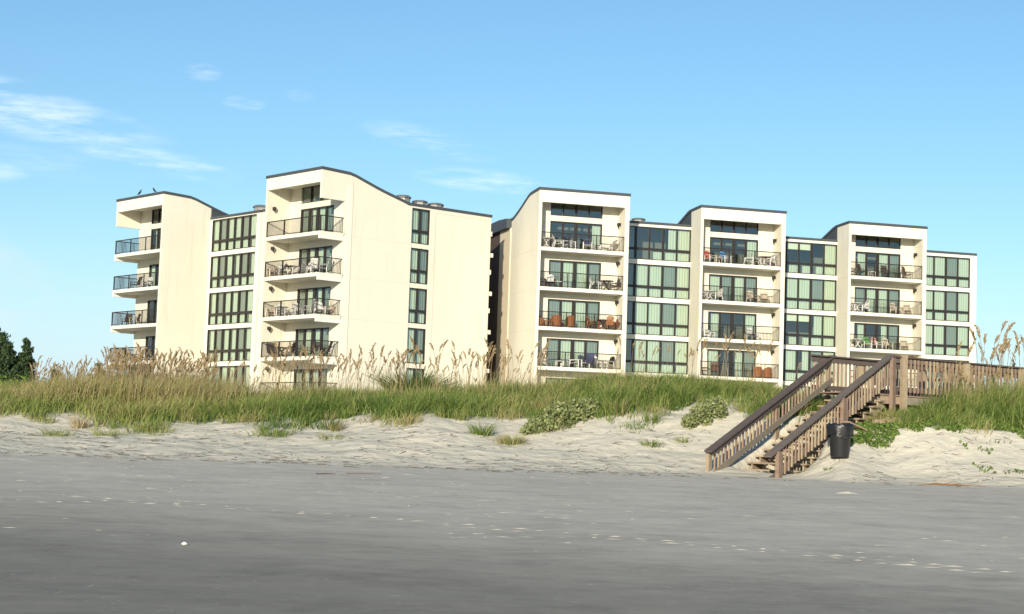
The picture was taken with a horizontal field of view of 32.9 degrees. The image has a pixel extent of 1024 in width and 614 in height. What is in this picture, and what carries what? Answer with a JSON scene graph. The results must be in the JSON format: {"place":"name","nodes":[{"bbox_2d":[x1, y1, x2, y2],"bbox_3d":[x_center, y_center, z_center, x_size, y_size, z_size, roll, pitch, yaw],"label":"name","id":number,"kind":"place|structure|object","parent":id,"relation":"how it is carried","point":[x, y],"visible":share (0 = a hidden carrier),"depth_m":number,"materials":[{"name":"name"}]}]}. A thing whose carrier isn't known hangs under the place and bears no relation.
{"place":"outdoors","nodes":[
{"label":"outdoors","id":0,"kind":"place"},
{"bbox_2d":[0,397,1023,613],"bbox_3d":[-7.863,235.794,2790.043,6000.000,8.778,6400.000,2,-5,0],"label":"sand","id":1,"kind":"structure","parent":0,"point":[262,546],"depth_m":26.46,"materials":[{"name":"grey sand"}]},
{"bbox_2d":[0,327,13,376],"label":"conifer tree","id":2,"kind":"object","parent":1,"relation":"on","point":[3,337],"visible":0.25,"depth_m":95.80,"materials":[{"name":"green plant"}]},
{"bbox_2d":[0,341,20,383],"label":"conifer tree","id":3,"kind":"object","parent":1,"relation":"on","point":[8,352],"visible":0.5,"depth_m":94.63,"materials":[{"name":"green plant"}]},
{"bbox_2d":[5,351,36,379],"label":"conifer tree","id":4,"kind":"object","parent":1,"relation":"on","point":[18,360],"visible":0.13,"depth_m":95.33,"materials":[{"name":"green plant"}]},
{"bbox_2d":[10,337,34,383],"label":"conifer tree","id":5,"kind":"object","parent":1,"relation":"on","point":[24,367],"visible":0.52,"depth_m":94.34,"materials":[{"name":"green plant"}]},
{"bbox_2d":[0,374,50,384],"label":"leafy shrub","id":6,"kind":"object","parent":1,"relation":"on","point":[24,379],"visible":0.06,"depth_m":59.81,"materials":[{"name":"green plant"}]},
{"bbox_2d":[36,427,84,436],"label":"grass tuft","id":7,"kind":"object","parent":1,"relation":"on","point":[48,433],"visible":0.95,"depth_m":48.37,"materials":[{"name":"green plant"}]},
{"bbox_2d":[29,360,115,392],"bbox_3d":[-14.424,2.515,56.835,3.434,1.592,6.663,2,-5,-6],"label":"sea oat stand","id":8,"kind":"object","parent":1,"relation":"on","point":[60,369],"visible":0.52,"depth_m":55.71,"materials":[{"name":"plant"}]},
{"bbox_2d":[84,427,133,436],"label":"grass tuft","id":9,"kind":"object","parent":1,"relation":"on","point":[100,433],"visible":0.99,"depth_m":48.48,"materials":[{"name":"green plant"}]},
{"bbox_2d":[0,363,271,407],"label":"dry grass","id":10,"kind":"structure","parent":1,"relation":"on","point":[140,386],"depth_m":53.59,"materials":[{"name":"plant"}]},
{"bbox_2d":[101,346,218,394],"bbox_3d":[-11.593,2.332,56.739,4.324,2.102,7.317,3,-5,-8],"label":"sea oat stand","id":11,"kind":"object","parent":1,"relation":"on","point":[155,361],"visible":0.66,"depth_m":55.77,"materials":[{"name":"plant"}]},
{"bbox_2d":[246,425,301,436],"bbox_3d":[-6.768,3.484,48.944,1.966,0.360,1.744,2,-5,0],"label":"grass tuft","id":12,"kind":"object","parent":1,"relation":"on","point":[275,433],"visible":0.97,"depth_m":48.88,"materials":[{"name":"green plant"}]},
{"bbox_2d":[109,166,492,394],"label":"apartment building","id":13,"kind":"structure","parent":1,"relation":"on","point":[401,270],"depth_m":124.53,"materials":[{"name":"beige paint"}]},
{"bbox_2d":[145,336,155,356],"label":"sliding door","id":14,"kind":"structure","parent":13,"relation":"in","point":[152,344],"depth_m":136.65,"materials":[{"name":"black glass"}]},
{"bbox_2d":[147,300,156,323],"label":"sliding door","id":15,"kind":"structure","parent":13,"relation":"in","point":[154,305],"depth_m":137.09,"materials":[{"name":"glass"}]},
{"bbox_2d":[148,264,158,286],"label":"sliding door","id":16,"kind":"structure","parent":13,"relation":"in","point":[154,267],"depth_m":137.59,"materials":[{"name":"glass"}]},
{"bbox_2d":[150,228,160,249],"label":"sliding door","id":17,"kind":"structure","parent":13,"relation":"in","point":[158,229],"depth_m":137.69,"materials":[{"name":"glass"}]},
{"bbox_2d":[152,208,161,223],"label":"clerestory window","id":18,"kind":"structure","parent":13,"relation":"in","point":[161,208],"depth_m":137.69,"materials":[{"name":"glass"}]},
{"bbox_2d":[205,365,249,388],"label":"window","id":19,"kind":"structure","parent":13,"relation":"in","point":[220,371],"depth_m":131.16,"materials":[{"name":"glass"}]},
{"bbox_2d":[206,327,251,361],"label":"window","id":20,"kind":"structure","parent":13,"relation":"in","point":[239,344],"depth_m":132.09,"materials":[{"name":"glass"}]},
{"bbox_2d":[208,289,252,324],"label":"window","id":21,"kind":"structure","parent":13,"relation":"in","point":[234,313],"depth_m":132.35,"materials":[{"name":"glass"}]},
{"bbox_2d":[210,252,254,288],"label":"window","id":22,"kind":"structure","parent":13,"relation":"in","point":[226,274],"depth_m":132.72,"materials":[{"name":"glass"}]},
{"bbox_2d":[211,214,256,251],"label":"window","id":23,"kind":"structure","parent":13,"relation":"in","point":[244,223],"depth_m":132.87,"materials":[{"name":"glass"}]},
{"bbox_2d":[253,205,265,210],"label":"roof vent","id":24,"kind":"object","parent":13,"relation":"on","point":[258,207],"visible":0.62,"depth_m":131.87,"materials":[{"name":"silver metal"}]},
{"bbox_2d":[293,369,326,390],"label":"sliding door","id":25,"kind":"structure","parent":13,"relation":"in","point":[300,370],"depth_m":121.62,"materials":[{"name":"glass"}]},
{"bbox_2d":[295,327,328,356],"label":"sliding door","id":26,"kind":"structure","parent":13,"relation":"in","point":[304,334],"depth_m":121.33,"materials":[{"name":"glass"}]},
{"bbox_2d":[297,286,330,314],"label":"sliding door","id":27,"kind":"structure","parent":13,"relation":"in","point":[305,293],"depth_m":121.57,"materials":[{"name":"glass"}]},
{"bbox_2d":[310,258,320,272],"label":"rocking chair","id":28,"kind":"object","parent":13,"relation":"on","point":[315,264],"visible":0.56,"depth_m":120.14,"materials":[{"name":"white plastic"}]},
{"bbox_2d":[301,185,329,203],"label":"clerestory window","id":29,"kind":"structure","parent":13,"relation":"in","point":[308,191],"depth_m":122.88,"materials":[{"name":"black glass"}]},
{"bbox_2d":[299,245,332,273],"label":"sliding door","id":30,"kind":"structure","parent":13,"relation":"in","point":[322,250],"depth_m":121.66,"materials":[{"name":"black glass"}]},
{"bbox_2d":[300,205,333,232],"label":"sliding door","id":31,"kind":"structure","parent":13,"relation":"in","point":[323,210],"depth_m":122.05,"materials":[{"name":"glass"}]},
{"bbox_2d":[313,301,326,314],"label":"armchair","id":32,"kind":"object","parent":13,"relation":"on","point":[319,307],"visible":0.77,"depth_m":119.20,"materials":[{"name":"white plastic"}]},
{"bbox_2d":[323,300,335,315],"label":"rocking chair","id":33,"kind":"object","parent":13,"relation":"on","point":[331,306],"visible":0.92,"depth_m":119.55,"materials":[{"name":"beige plastic"}]},
{"bbox_2d":[396,195,410,201],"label":"roof vent","id":34,"kind":"object","parent":13,"relation":"on","point":[406,197],"visible":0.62,"depth_m":124.53,"materials":[{"name":"silver metal"}]},
{"bbox_2d":[406,368,423,384],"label":"window","id":35,"kind":"structure","parent":13,"relation":"in","point":[411,370],"depth_m":123.12,"materials":[{"name":"glass"}]},
{"bbox_2d":[407,328,425,363],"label":"window","id":36,"kind":"structure","parent":13,"relation":"in","point":[418,337],"depth_m":123.52,"materials":[{"name":"glass"}]},
{"bbox_2d":[408,287,426,323],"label":"window","id":37,"kind":"structure","parent":13,"relation":"in","point":[417,311],"depth_m":123.64,"materials":[{"name":"glass"}]},
{"bbox_2d":[410,248,428,284],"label":"window","id":38,"kind":"structure","parent":13,"relation":"in","point":[419,260],"depth_m":123.88,"materials":[{"name":"glass"}]},
{"bbox_2d":[411,208,429,244],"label":"window","id":39,"kind":"structure","parent":13,"relation":"in","point":[420,235],"depth_m":124.09,"materials":[{"name":"glass"}]},
{"bbox_2d":[0,453,623,474],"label":"wrack line","id":40,"kind":"object","parent":1,"relation":"on","point":[289,462],"visible":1,"depth_m":42.89,"materials":[{"name":"brown plant"}]},
{"bbox_2d":[313,431,351,438],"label":"grass tuft","id":41,"kind":"object","parent":1,"relation":"on","point":[326,437],"visible":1,"depth_m":48.39,"materials":[{"name":"green plant"}]},
{"bbox_2d":[248,342,546,395],"bbox_3d":[-3.774,2.334,57.989,10.521,2.475,6.060,2,-5,0],"label":"sea oat stand","id":42,"kind":"object","parent":1,"relation":"on","point":[397,360],"visible":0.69,"depth_m":57.59,"materials":[{"name":"plant"}]},
{"bbox_2d":[356,367,467,391],"bbox_3d":[-3.327,2.610,58.022,4.504,1.506,3.771,2,-5,0],"label":"spiky shrub","id":43,"kind":"object","parent":1,"relation":"on","point":[426,380],"visible":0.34,"depth_m":57.53,"materials":[{"name":"green plant"}]},
{"bbox_2d":[399,377,463,390],"bbox_3d":[-2.486,2.777,57.655,2.985,0.996,3.061,2,-5,0],"label":"spiky shrub","id":44,"kind":"object","parent":1,"relation":"on","point":[420,388],"visible":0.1,"depth_m":57.12,"materials":[{"name":"green plant"}]},
{"bbox_2d":[245,357,672,403],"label":"dry grass","id":45,"kind":"structure","parent":1,"relation":"on","point":[418,382],"depth_m":55.15,"materials":[{"name":"plant"}]},
{"bbox_2d":[459,420,499,435],"bbox_3d":[-0.866,3.396,49.100,1.374,0.495,1.332,6,-6,-41],"label":"grass tuft","id":46,"kind":"object","parent":1,"relation":"on","point":[485,431],"visible":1,"depth_m":49.01,"materials":[{"name":"green plant"}]},
{"bbox_2d":[0,368,1021,435],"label":"dune grass","id":47,"kind":"structure","parent":1,"relation":"on","point":[163,412],"depth_m":52.10,"materials":[{"name":"green plant"}]},
{"bbox_2d":[0,423,1023,486],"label":"beach twigs","id":48,"kind":"object","parent":1,"relation":"on","point":[485,467],"visible":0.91,"depth_m":45.78,"materials":[{"name":"brown wood"}]},
{"bbox_2d":[486,433,538,445],"bbox_3d":[-0.088,3.650,48.467,1.378,0.436,1.545,-3,-7,44],"label":"grass tuft","id":49,"kind":"object","parent":1,"relation":"on","point":[506,440],"visible":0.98,"depth_m":48.34,"materials":[{"name":"green plant"}]},
{"bbox_2d":[519,397,598,435],"bbox_3d":[1.408,3.162,50.259,2.995,1.212,1.139,6,-7,-42],"label":"beach shrub","id":50,"kind":"object","parent":1,"relation":"on","point":[563,412],"visible":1,"depth_m":50.01,"materials":[{"name":"green plant"}]},
{"bbox_2d":[639,437,663,447],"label":"grass tuft","id":51,"kind":"object","parent":1,"relation":"on","point":[653,442],"visible":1,"depth_m":48.12,"materials":[{"name":"green plant"}]},
{"bbox_2d":[680,395,728,429],"bbox_3d":[5.603,3.051,50.353,0.910,1.064,1.894,-3,-7,44],"label":"beach shrub","id":52,"kind":"object","parent":1,"relation":"on","point":[707,411],"visible":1,"depth_m":50.19,"materials":[{"name":"green plant"}]},
{"bbox_2d":[486,187,976,398],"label":"apartment building","id":53,"kind":"structure","parent":1,"relation":"on","point":[814,289],"depth_m":132.15,"materials":[{"name":"beige paint"}]},
{"bbox_2d":[551,315,560,326],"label":"wicker chair","id":54,"kind":"object","parent":53,"relation":"on","point":[558,317],"visible":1,"depth_m":124.45,"materials":[{"name":"orange wicker"}]},
{"bbox_2d":[565,315,574,327],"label":"wicker chair","id":55,"kind":"object","parent":53,"relation":"on","point":[572,317],"visible":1,"depth_m":124.66,"materials":[{"name":"orange wicker"}]},
{"bbox_2d":[546,338,598,368],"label":"sliding door","id":56,"kind":"structure","parent":53,"relation":"in","point":[564,345],"depth_m":125.89,"materials":[{"name":"clear glass"}]},
{"bbox_2d":[547,299,599,328],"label":"sliding door","id":57,"kind":"structure","parent":53,"relation":"in","point":[558,305],"depth_m":126.29,"materials":[{"name":"glass"}]},
{"bbox_2d":[548,260,600,289],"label":"sliding door","id":58,"kind":"structure","parent":53,"relation":"in","point":[554,265],"depth_m":126.44,"materials":[{"name":"glass"}]},
{"bbox_2d":[550,221,601,249],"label":"sliding door","id":59,"kind":"structure","parent":53,"relation":"in","point":[596,228],"depth_m":126.82,"materials":[{"name":"glass"}]},
{"bbox_2d":[551,203,602,218],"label":"clerestory window","id":60,"kind":"structure","parent":53,"relation":"in","point":[576,206],"depth_m":126.72,"materials":[{"name":"black glass"}]},
{"bbox_2d":[576,355,589,367],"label":"armchair","id":61,"kind":"object","parent":53,"relation":"on","point":[580,360],"visible":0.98,"depth_m":125.32,"materials":[{"name":"white plastic"}]},
{"bbox_2d":[582,238,592,249],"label":"armchair","id":62,"kind":"object","parent":53,"relation":"on","point":[584,244],"visible":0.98,"depth_m":126.22,"materials":[{"name":"white plastic"}]},
{"bbox_2d":[586,353,594,362],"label":"sling chair","id":63,"kind":"object","parent":53,"relation":"on","point":[590,355],"visible":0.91,"depth_m":124.67,"materials":[{"name":"blue fabric"}]},
{"bbox_2d":[601,356,614,369],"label":"armchair","id":64,"kind":"object","parent":53,"relation":"on","point":[612,358],"visible":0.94,"depth_m":125.78,"materials":[{"name":"white plastic"}]},
{"bbox_2d":[602,316,614,329],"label":"armchair","id":65,"kind":"object","parent":53,"relation":"on","point":[610,321],"visible":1,"depth_m":125.13,"materials":[{"name":"brown wicker"}]},
{"bbox_2d":[625,338,687,373],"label":"window","id":66,"kind":"structure","parent":53,"relation":"in","point":[648,346],"depth_m":131.19,"materials":[{"name":"clear glass"}]},
{"bbox_2d":[626,301,688,336],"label":"window","id":67,"kind":"structure","parent":53,"relation":"in","point":[648,318],"depth_m":131.39,"materials":[{"name":"glass"}]},
{"bbox_2d":[627,263,689,299],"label":"window","id":68,"kind":"structure","parent":53,"relation":"in","point":[663,281],"depth_m":131.64,"materials":[{"name":"glass"}]},
{"bbox_2d":[629,226,690,261],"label":"window","id":69,"kind":"structure","parent":53,"relation":"in","point":[679,240],"depth_m":132.13,"materials":[{"name":"glass"}]},
{"bbox_2d":[703,250,716,262],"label":"armchair","id":70,"kind":"object","parent":53,"relation":"on","point":[706,252],"visible":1,"depth_m":131.25,"materials":[{"name":"red plastic"}]},
{"bbox_2d":[710,362,718,375],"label":"sling chair","id":71,"kind":"object","parent":53,"relation":"on","point":[716,369],"visible":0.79,"depth_m":130.94,"materials":[{"name":"brown fabric"}]},
{"bbox_2d":[707,349,755,377],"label":"sliding door","id":72,"kind":"structure","parent":53,"relation":"in","point":[743,357],"depth_m":132.22,"materials":[{"name":"clear glass"}]},
{"bbox_2d":[708,311,756,339],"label":"sliding door","id":73,"kind":"structure","parent":53,"relation":"in","point":[748,319],"depth_m":132.22,"materials":[{"name":"glass"}]},
{"bbox_2d":[709,274,756,302],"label":"sliding door","id":74,"kind":"structure","parent":53,"relation":"in","point":[714,279],"depth_m":132.63,"materials":[{"name":"green glass"}]},
{"bbox_2d":[710,237,757,264],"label":"sliding door","id":75,"kind":"structure","parent":53,"relation":"in","point":[749,244],"depth_m":133.03,"materials":[{"name":"glass"}]},
{"bbox_2d":[710,220,758,234],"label":"clerestory window","id":76,"kind":"structure","parent":53,"relation":"in","point":[710,220],"depth_m":132.84,"materials":[{"name":"black glass"}]},
{"bbox_2d":[753,366,761,377],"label":"wicker chair","id":77,"kind":"object","parent":53,"relation":"on","point":[757,369],"visible":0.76,"depth_m":131.25,"materials":[{"name":"orange wicker"}]},
{"bbox_2d":[762,367,770,378],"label":"wicker chair","id":78,"kind":"object","parent":53,"relation":"on","point":[765,373],"visible":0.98,"depth_m":131.52,"materials":[{"name":"orange wicker"}]},
{"bbox_2d":[763,254,775,265],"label":"armchair","id":79,"kind":"object","parent":53,"relation":"on","point":[773,259],"visible":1,"depth_m":132.45,"materials":[{"name":"white plastic"}]},
{"bbox_2d":[783,349,834,382],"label":"window","id":80,"kind":"structure","parent":53,"relation":"in","point":[790,356],"depth_m":136.95,"materials":[{"name":"glass"}]},
{"bbox_2d":[783,313,835,346],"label":"window","id":81,"kind":"structure","parent":53,"relation":"in","point":[826,324],"depth_m":137.56,"materials":[{"name":"glass"}]},
{"bbox_2d":[784,277,835,311],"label":"window","id":82,"kind":"structure","parent":53,"relation":"in","point":[799,293],"depth_m":137.69,"materials":[{"name":"glass"}]},
{"bbox_2d":[785,241,836,275],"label":"window","id":83,"kind":"structure","parent":53,"relation":"in","point":[829,266],"depth_m":137.93,"materials":[{"name":"glass"}]},
{"bbox_2d":[854,323,898,349],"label":"sliding door","id":84,"kind":"structure","parent":53,"relation":"in","point":[887,330],"depth_m":138.50,"materials":[{"name":"glass"}]},
{"bbox_2d":[855,360,898,385],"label":"sliding door","id":85,"kind":"structure","parent":53,"relation":"in","point":[889,360],"depth_m":138.36,"materials":[{"name":"glass"}]},
{"bbox_2d":[855,251,899,277],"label":"sliding door","id":86,"kind":"structure","parent":53,"relation":"in","point":[885,258],"depth_m":138.91,"materials":[{"name":"glass"}]},
{"bbox_2d":[855,287,899,313],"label":"sliding door","id":87,"kind":"structure","parent":53,"relation":"in","point":[860,292],"depth_m":138.57,"materials":[{"name":"glass"}]},
{"bbox_2d":[859,236,900,248],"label":"clerestory window","id":88,"kind":"structure","parent":53,"relation":"in","point":[866,236],"depth_m":139.04,"materials":[{"name":"black glass"}]},
{"bbox_2d":[925,324,968,356],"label":"window","id":89,"kind":"structure","parent":53,"relation":"in","point":[939,339],"depth_m":143.53,"materials":[{"name":"glass"}]},
{"bbox_2d":[926,255,969,287],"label":"window","id":90,"kind":"structure","parent":53,"relation":"in","point":[944,271],"depth_m":144.02,"materials":[{"name":"glass"}]},
{"bbox_2d":[926,290,969,321],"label":"window","id":91,"kind":"structure","parent":53,"relation":"in","point":[947,306],"depth_m":143.77,"materials":[{"name":"glass"}]},
{"bbox_2d":[927,359,968,389],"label":"window","id":92,"kind":"structure","parent":53,"relation":"in","point":[937,359],"depth_m":143.12,"materials":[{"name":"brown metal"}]},
{"bbox_2d":[725,398,765,409],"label":"grass tuft","id":93,"kind":"object","parent":1,"relation":"on","point":[754,403],"visible":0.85,"depth_m":51.29,"materials":[{"name":"green plant"}]},
{"bbox_2d":[704,355,895,477],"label":"beach stairs","id":94,"kind":"structure","parent":1,"relation":"on","point":[757,415],"depth_m":47.99,"materials":[{"name":"brown wood"}]},
{"bbox_2d":[827,423,853,457],"bbox_3d":[8.570,3.484,45.335,0.697,0.900,0.697,4,-5,-23],"label":"trash can","id":95,"kind":"object","parent":1,"relation":"on","point":[840,435],"visible":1,"depth_m":45.10,"materials":[{"name":"black plastic"}]},
{"bbox_2d":[808,354,1023,417],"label":"boardwalk","id":96,"kind":"structure","parent":1,"relation":"on","point":[905,393],"depth_m":51.59,"materials":[{"name":"brown wood"}]},
{"bbox_2d":[821,418,1023,448],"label":"beach vine","id":97,"kind":"object","parent":1,"relation":"on","point":[867,436],"visible":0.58,"depth_m":47.51,"materials":[{"name":"green plant"}]},
{"bbox_2d":[844,421,867,430],"bbox_3d":[9.347,3.240,47.170,0.791,0.243,0.200,6,-6,-40],"label":"loose plank","id":98,"kind":"object","parent":97,"relation":"on","point":[856,426],"visible":0.93,"depth_m":47.10,"materials":[{"name":"brown wood"}]},
{"bbox_2d":[872,417,901,422],"bbox_3d":[10.450,3.162,48.384,0.873,0.251,0.140,4,-5,-20],"label":"loose plank","id":99,"kind":"object","parent":97,"relation":"on","point":[878,420],"visible":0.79,"depth_m":48.28,"materials":[{"name":"brown wood"}]},
{"bbox_2d":[920,483,982,485],"bbox_3d":[11.030,4.435,43.431,1.662,0.050,0.441,2,-5,0],"label":"reed pile","id":100,"kind":"object","parent":1,"relation":"on","point":[948,484],"visible":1,"depth_m":43.33,"materials":[{"name":"beige plant"}]},
{"bbox_2d":[927,366,1023,396],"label":"sea oat stand","id":101,"kind":"object","parent":1,"relation":"on","point":[1006,378],"visible":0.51,"depth_m":51.71,"materials":[{"name":"plant"}]},
{"bbox_2d":[932,371,1023,419],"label":"dune grass","id":102,"kind":"structure","parent":1,"relation":"on","point":[1001,391],"depth_m":50.27,"materials":[{"name":"green plant"}]},
{"bbox_2d":[959,440,1023,473],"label":"beach vine","id":103,"kind":"object","parent":1,"relation":"on","point":[991,467],"visible":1,"depth_m":45.17,"materials":[{"name":"green plant"}]},
{"bbox_2d":[0,0,1023,387],"label":"sky","id":104,"kind":"structure","parent":0,"point":[827,114],"materials":[{"name":"blue"}]},
{"bbox_2d":[1,460,1023,572],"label":"seashells","id":105,"kind":"object","parent":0,"point":[847,492],"visible":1,"depth_m":25.71},
{"bbox_2d":[562,374,643,385],"bbox_3d":[3.112,2.524,56.492,3.306,0.748,1.309,3,-5,-11],"label":"leafy shrub","id":106,"kind":"object","parent":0,"point":[608,377],"visible":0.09,"depth_m":56.28,"materials":[{"name":"green plant"}]},
{"bbox_2d":[848,387,1023,429],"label":"dune grass","id":107,"kind":"structure","parent":0,"point":[1019,420],"depth_m":49.30,"materials":[{"name":"green plant"}]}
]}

